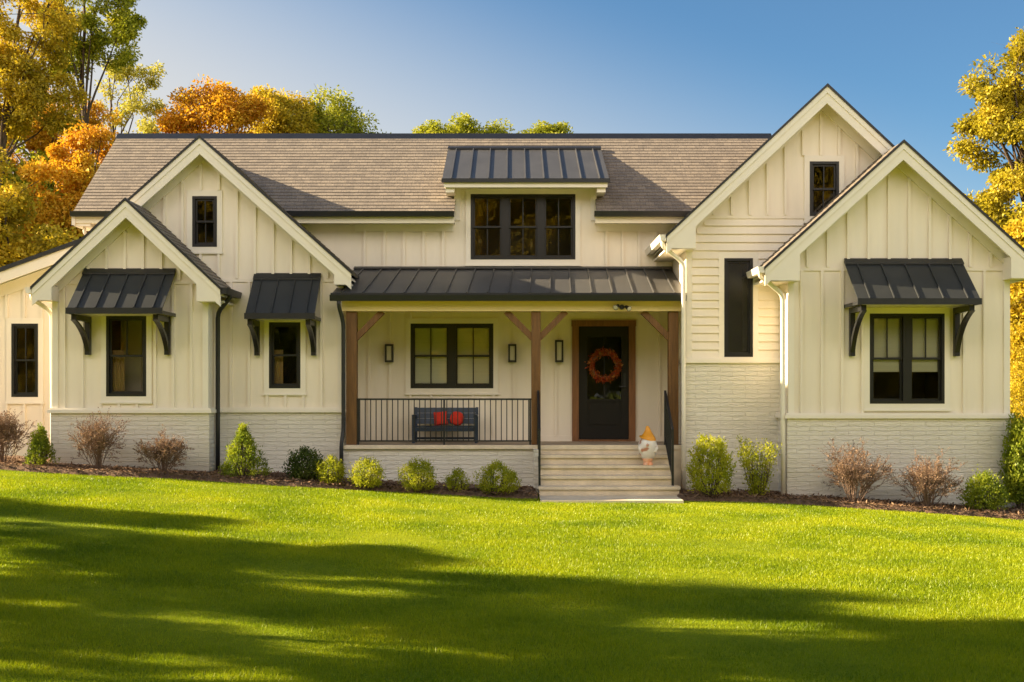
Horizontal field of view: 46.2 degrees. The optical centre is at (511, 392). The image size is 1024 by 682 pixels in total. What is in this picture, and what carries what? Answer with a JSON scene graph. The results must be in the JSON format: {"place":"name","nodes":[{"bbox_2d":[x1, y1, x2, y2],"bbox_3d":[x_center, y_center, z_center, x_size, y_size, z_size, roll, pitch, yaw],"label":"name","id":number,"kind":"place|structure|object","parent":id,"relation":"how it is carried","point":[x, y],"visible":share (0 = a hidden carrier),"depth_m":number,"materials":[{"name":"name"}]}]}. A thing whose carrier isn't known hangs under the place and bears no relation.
{"place":"outdoors","nodes":[
{"label":"outdoors","id":0,"kind":"place"},
{"bbox_2d":[0,470,1023,681],"bbox_3d":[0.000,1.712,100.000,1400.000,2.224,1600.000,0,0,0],"label":"lawn","id":1,"kind":"structure","parent":0,"point":[730,583],"depth_m":9.54,"materials":[{"name":"plant"}]},
{"bbox_2d":[2,129,64,250],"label":"broadleaf tree","id":2,"kind":"object","parent":1,"relation":"on","point":[36,158],"visible":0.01,"depth_m":58.94,"materials":[{"name":"yellow plant"}]},
{"bbox_2d":[0,147,82,266],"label":"broadleaf tree","id":3,"kind":"object","parent":1,"relation":"on","point":[15,198],"visible":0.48,"depth_m":40.55,"materials":[{"name":"yellow plant"}]},
{"bbox_2d":[0,0,91,186],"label":"broadleaf tree","id":4,"kind":"object","parent":1,"relation":"on","point":[27,97],"visible":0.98,"depth_m":49.58,"materials":[{"name":"yellow plant"}]},
{"bbox_2d":[4,88,123,194],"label":"broadleaf tree","id":5,"kind":"object","parent":1,"relation":"on","point":[42,139],"visible":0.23,"depth_m":59.48,"materials":[{"name":"orange plant"}]},
{"bbox_2d":[11,115,118,244],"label":"broadleaf tree","id":6,"kind":"object","parent":1,"relation":"on","point":[75,174],"visible":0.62,"depth_m":45.23,"materials":[{"name":"orange plant"}]},
{"bbox_2d":[26,0,147,151],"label":"broadleaf tree","id":7,"kind":"object","parent":1,"relation":"on","point":[123,23],"visible":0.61,"depth_m":54.65,"materials":[{"name":"green plant"}]},
{"bbox_2d":[93,59,167,166],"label":"broadleaf tree","id":8,"kind":"object","parent":1,"relation":"on","point":[126,107],"visible":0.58,"depth_m":61.99,"materials":[{"name":"yellow plant"}]},
{"bbox_2d":[135,115,160,132],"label":"broadleaf tree","id":9,"kind":"object","parent":1,"relation":"on","point":[145,129],"visible":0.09,"depth_m":65.07,"materials":[{"name":"yellow plant"}]},
{"bbox_2d":[153,74,273,132],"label":"broadleaf tree","id":10,"kind":"object","parent":1,"relation":"on","point":[227,106],"visible":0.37,"depth_m":61.13,"materials":[{"name":"orange plant"}]},
{"bbox_2d":[244,84,320,132],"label":"broadleaf tree","id":11,"kind":"object","parent":1,"relation":"on","point":[283,119],"visible":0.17,"depth_m":64.89,"materials":[{"name":"yellow plant"}]},
{"bbox_2d":[299,83,390,132],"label":"broadleaf tree","id":12,"kind":"object","parent":1,"relation":"on","point":[329,121],"visible":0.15,"depth_m":67.29,"materials":[{"name":"green plant"}]},
{"bbox_2d":[412,119,453,132],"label":"broadleaf tree","id":13,"kind":"object","parent":1,"relation":"on","point":[433,128],"visible":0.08,"depth_m":77.49,"materials":[{"name":"green plant"}]},
{"bbox_2d":[431,112,482,132],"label":"broadleaf tree","id":14,"kind":"object","parent":1,"relation":"on","point":[459,126],"visible":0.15,"depth_m":77.47,"materials":[{"name":"green plant"}]},
{"bbox_2d":[480,118,514,132],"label":"broadleaf tree","id":15,"kind":"object","parent":1,"relation":"on","point":[495,129],"visible":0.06,"depth_m":77.77,"materials":[{"name":"green plant"}]},
{"bbox_2d":[0,83,1023,507],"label":"farmhouse","id":16,"kind":"object","parent":1,"relation":"on","point":[808,281],"visible":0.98,"depth_m":20.34,"materials":[{"name":"white wood"}]},
{"bbox_2d":[5,318,44,403],"bbox_3d":[-8.598,-0.567,21.627,0.681,1.515,0.946,0,0,0],"label":"window","id":17,"kind":"structure","parent":16,"relation":"in","point":[24,336],"depth_m":21.17,"materials":[{"name":"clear glass"}]},
{"bbox_2d":[99,316,152,403],"bbox_3d":[-6.374,-0.602,20.277,0.872,1.553,0.946,0,0,0],"label":"window","id":18,"kind":"structure","parent":16,"relation":"in","point":[113,391],"depth_m":19.82,"materials":[{"name":"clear glass"}]},
{"bbox_2d":[187,190,222,253],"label":"window","id":19,"kind":"structure","parent":16,"relation":"in","point":[204,233],"depth_m":20.58,"materials":[{"name":"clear glass"}]},
{"bbox_2d":[263,321,306,394],"bbox_3d":[-3.897,-0.636,21.027,0.748,1.352,0.946,0,0,0],"label":"window","id":20,"kind":"structure","parent":16,"relation":"in","point":[284,341],"depth_m":20.61,"materials":[{"name":"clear glass"}]},
{"bbox_2d":[385,344,393,361],"bbox_3d":[-2.243,-0.727,21.925,0.150,0.330,0.110,0,0,0],"label":"wall sconce","id":21,"kind":"object","parent":16,"relation":"attached to","point":[389,352],"depth_m":21.88,"materials":[{"name":"black metal"}]},
{"bbox_2d":[357,398,530,444],"bbox_3d":[-1.156,0.488,20.450,2.969,0.794,0.040,0,0,0],"label":"porch railing","id":22,"kind":"object","parent":16,"relation":"on","point":[443,440],"visible":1,"depth_m":20.44,"materials":[{"name":"black metal"}]},
{"bbox_2d":[412,407,477,442],"bbox_3d":[-1.183,0.570,21.390,1.153,0.630,0.620,0,0,0],"label":"porch bench","id":23,"kind":"object","parent":16,"relation":"on","point":[449,413],"visible":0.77,"depth_m":21.60,"materials":[{"name":"black paint"}]},
{"bbox_2d":[433,411,447,425],"bbox_3d":[-1.278,0.458,21.530,0.274,0.274,0.153,0,0,0],"label":"cushion","id":24,"kind":"object","parent":23,"relation":"on","point":[438,418],"visible":0.65,"depth_m":21.48,"materials":[{"name":"red fabric"}]},
{"bbox_2d":[450,411,462,425],"bbox_3d":[-0.987,0.458,21.530,0.253,0.253,0.155,0,0,0],"label":"cushion","id":25,"kind":"object","parent":23,"relation":"on","point":[460,418],"visible":0.78,"depth_m":21.47,"materials":[{"name":"red fabric"}]},
{"bbox_2d":[405,318,498,394],"bbox_3d":[-1.100,-0.668,22.427,1.726,1.405,0.946,0,0,0],"label":"window","id":26,"kind":"structure","parent":16,"relation":"in","point":[445,356],"depth_m":22.04,"materials":[{"name":"black glass"}]},
{"bbox_2d":[508,344,515,361],"bbox_3d":[0.006,-0.727,21.925,0.150,0.330,0.110,0,0,0],"label":"wall sconce","id":27,"kind":"object","parent":16,"relation":"attached to","point":[511,352],"depth_m":21.87,"materials":[{"name":"black metal"}]},
{"bbox_2d":[465,189,580,265],"bbox_3d":[0.202,-3.033,22.427,2.129,1.417,0.946,0,0,0],"label":"window","id":28,"kind":"structure","parent":16,"relation":"in","point":[505,227],"depth_m":22.01,"materials":[{"name":"black glass"}]},
{"bbox_2d":[537,390,540,495],"bbox_3d":[0.445,0.868,19.889,0.040,1.825,0.978,0,0,0],"label":"stair handrail","id":29,"kind":"object","parent":16,"relation":"attached to","point":[539,438],"visible":0.96,"depth_m":19.40,"materials":[{"name":"black metal"}]},
{"bbox_2d":[555,340,562,361],"bbox_3d":[0.862,-0.764,21.925,0.150,0.403,0.110,0,0,0],"label":"wall sconce","id":30,"kind":"object","parent":16,"relation":"attached to","point":[558,350],"depth_m":21.89,"materials":[{"name":"black metal"}]},
{"bbox_2d":[571,320,635,440],"bbox_3d":[1.681,-0.224,22.320,1.181,2.217,0.800,0,0,0],"label":"front door","id":31,"kind":"structure","parent":16,"relation":"in","point":[606,411],"depth_m":21.99,"materials":[{"name":"black paint"}]},
{"bbox_2d":[586,348,622,383],"bbox_3d":[1.673,-0.498,21.890,0.720,0.699,0.203,0,0,0],"label":"door wreath","id":32,"kind":"object","parent":31,"relation":"attached to","point":[612,375],"depth_m":21.90,"materials":[{"name":"orange plant"}]},
{"bbox_2d":[613,304,631,310],"bbox_3d":[1.861,-1.440,20.267,0.315,0.131,0.165,0,0,0],"label":"flood light","id":33,"kind":"object","parent":16,"relation":"attached to","point":[621,307],"visible":1,"depth_m":20.23,"materials":[{"name":"black metal"}]},
{"bbox_2d":[638,426,657,464],"bbox_3d":[2.247,0.868,19.867,0.338,0.648,0.336,0,0,0],"label":"garden gnome","id":34,"kind":"object","parent":16,"relation":"on","point":[647,447],"visible":1,"depth_m":19.78,"materials":[{"name":"white ceramic"}]},
{"bbox_2d":[664,390,673,485],"bbox_3d":[2.600,0.728,19.889,0.040,1.545,0.978,0,0,0],"label":"stair handrail","id":35,"kind":"object","parent":16,"relation":"on","point":[668,434],"visible":1,"depth_m":19.82,"materials":[{"name":"black metal"}]},
{"bbox_2d":[718,252,758,363],"bbox_3d":[3.810,-1.426,20.627,0.693,1.880,0.946,0,0,0],"label":"window","id":36,"kind":"structure","parent":16,"relation":"in","point":[738,297],"depth_m":20.21,"materials":[{"name":"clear glass"}]},
{"bbox_2d":[803,155,843,222],"bbox_3d":[5.252,-3.424,20.627,0.704,1.139,0.946,0,0,0],"label":"window","id":37,"kind":"structure","parent":16,"relation":"in","point":[823,174],"depth_m":20.17,"materials":[{"name":"clear glass"}]},
{"bbox_2d":[864,307,950,410],"bbox_3d":[6.413,-0.547,19.927,1.423,1.682,0.946,0,0,0],"label":"window","id":38,"kind":"structure","parent":16,"relation":"in","point":[907,349],"depth_m":19.51,"materials":[{"name":"black glass"}]},
{"bbox_2d":[0,455,1023,519],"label":"mulch bed","id":39,"kind":"object","parent":1,"relation":"on","point":[799,501],"visible":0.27,"depth_m":18.90,"materials":[{"name":"brown soil"}]},
{"bbox_2d":[0,408,38,461],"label":"dry shrub","id":40,"kind":"object","parent":39,"relation":"on","point":[8,427],"visible":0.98,"depth_m":19.46,"materials":[{"name":"brown plant"}]},
{"bbox_2d":[22,422,60,465],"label":"conical shrub","id":41,"kind":"object","parent":39,"relation":"on","point":[39,444],"visible":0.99,"depth_m":19.24,"materials":[{"name":"green plant"}]},
{"bbox_2d":[64,406,130,468],"bbox_3d":[-6.587,0.747,19.251,1.042,1.088,1.311,0,0,0],"label":"dry shrub","id":42,"kind":"object","parent":39,"relation":"on","point":[95,435],"visible":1,"depth_m":19.13,"materials":[{"name":"brown plant"}]},
{"bbox_2d":[133,424,193,471],"bbox_3d":[-5.592,0.921,19.227,1.017,0.856,1.051,0,0,0],"label":"dry shrub","id":43,"kind":"object","parent":39,"relation":"on","point":[165,450],"visible":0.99,"depth_m":19.23,"materials":[{"name":"brown plant"}]},
{"bbox_2d":[218,422,273,477],"bbox_3d":[-4.315,0.943,19.370,0.941,0.956,0.905,0,0,0],"label":"conical shrub","id":44,"kind":"object","parent":39,"relation":"on","point":[243,436],"visible":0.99,"depth_m":19.30,"materials":[{"name":"green plant"}]},
{"bbox_2d":[281,445,326,479],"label":"shrub","id":45,"kind":"object","parent":39,"relation":"on","point":[296,468],"visible":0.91,"depth_m":19.47,"materials":[{"name":"green plant"}]},
{"bbox_2d":[313,454,348,484],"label":"boxwood","id":46,"kind":"object","parent":39,"relation":"on","point":[334,466],"visible":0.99,"depth_m":19.16,"materials":[{"name":"green plant"}]},
{"bbox_2d":[345,456,387,490],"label":"boxwood","id":47,"kind":"object","parent":39,"relation":"on","point":[363,477],"visible":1,"depth_m":18.96,"materials":[{"name":"green plant"}]},
{"bbox_2d":[396,455,438,492],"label":"boxwood","id":48,"kind":"object","parent":39,"relation":"on","point":[416,484],"visible":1,"depth_m":18.91,"materials":[{"name":"green plant"}]},
{"bbox_2d":[441,467,470,491],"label":"boxwood","id":49,"kind":"object","parent":39,"relation":"on","point":[454,479],"visible":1,"depth_m":19.00,"materials":[{"name":"green plant"}]},
{"bbox_2d":[471,459,521,494],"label":"boxwood","id":50,"kind":"object","parent":39,"relation":"on","point":[510,475],"visible":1,"depth_m":18.87,"materials":[{"name":"green plant"}]},
{"bbox_2d":[685,432,736,497],"bbox_3d":[3.140,1.152,18.969,0.842,1.085,0.938,0,0,0],"label":"shrub","id":51,"kind":"object","parent":39,"relation":"on","point":[717,450],"visible":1,"depth_m":18.81,"materials":[{"name":"green plant"}]},
{"bbox_2d":[734,434,781,495],"bbox_3d":[3.924,1.173,19.190,0.728,1.068,0.723,0,0,28],"label":"shrub","id":52,"kind":"object","parent":39,"relation":"on","point":[757,486],"visible":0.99,"depth_m":19.15,"materials":[{"name":"green plant"}]},
{"bbox_2d":[811,437,905,501],"bbox_3d":[5.446,1.235,18.763,1.424,1.088,1.300,0,0,34],"label":"dry shrub","id":53,"kind":"object","parent":39,"relation":"on","point":[852,475],"visible":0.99,"depth_m":18.70,"materials":[{"name":"brown plant"}]},
{"bbox_2d":[883,447,966,505],"bbox_3d":[6.513,1.326,18.689,1.138,1.040,1.187,0,0,-18],"label":"dry shrub","id":54,"kind":"object","parent":39,"relation":"on","point":[924,479],"visible":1,"depth_m":18.59,"materials":[{"name":"brown plant"}]},
{"bbox_2d":[956,464,1011,510],"bbox_3d":[7.319,1.495,18.599,0.831,0.787,0.838,0,0,0],"label":"shrub","id":55,"kind":"object","parent":39,"relation":"on","point":[995,494],"visible":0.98,"depth_m":18.48,"materials":[{"name":"green plant"}]},
{"bbox_2d":[997,407,1023,509],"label":"shrub","id":56,"kind":"object","parent":39,"relation":"on","point":[1013,475],"visible":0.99,"depth_m":19.13,"materials":[{"name":"green plant"}]},
{"bbox_2d":[518,120,557,132],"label":"broadleaf tree","id":57,"kind":"object","parent":1,"relation":"on","point":[541,127],"visible":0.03,"depth_m":77.50,"materials":[{"name":"green plant"}]},
{"bbox_2d":[545,120,573,132],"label":"broadleaf tree","id":58,"kind":"object","parent":1,"relation":"on","point":[561,127],"visible":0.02,"depth_m":77.54,"materials":[{"name":"green plant"}]},
{"bbox_2d":[942,26,1023,226],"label":"broadleaf tree","id":59,"kind":"object","parent":1,"relation":"on","point":[1002,100],"visible":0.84,"depth_m":43.74,"materials":[{"name":"yellow plant"}]},
{"bbox_2d":[1000,214,1023,414],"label":"broadleaf tree","id":60,"kind":"object","parent":1,"relation":"on","point":[1015,231],"visible":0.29,"depth_m":37.55,"materials":[{"name":"yellow leaves"},{"name":"bark"}]},
{"bbox_2d":[1010,341,1023,445],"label":"broadleaf tree","id":61,"kind":"object","parent":1,"relation":"on","point":[1015,389],"visible":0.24,"depth_m":33.97,"materials":[{"name":"yellow plant"}]},
{"bbox_2d":[1010,204,1023,413],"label":"broadleaf tree","id":62,"kind":"object","parent":1,"relation":"on","point":[1010,303],"depth_m":49.60,"materials":[{"name":"yellow plant"}]},
{"bbox_2d":[0,0,1023,231],"label":"sky","id":63,"kind":"structure","parent":0,"point":[594,66],"materials":[{"name":"blue"}]},
{"bbox_2d":[539,496,683,503],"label":"concrete path","id":64,"kind":"structure","parent":0,"point":[623,499],"depth_m":18.48,"materials":[{"name":"concrete"}]}
]}

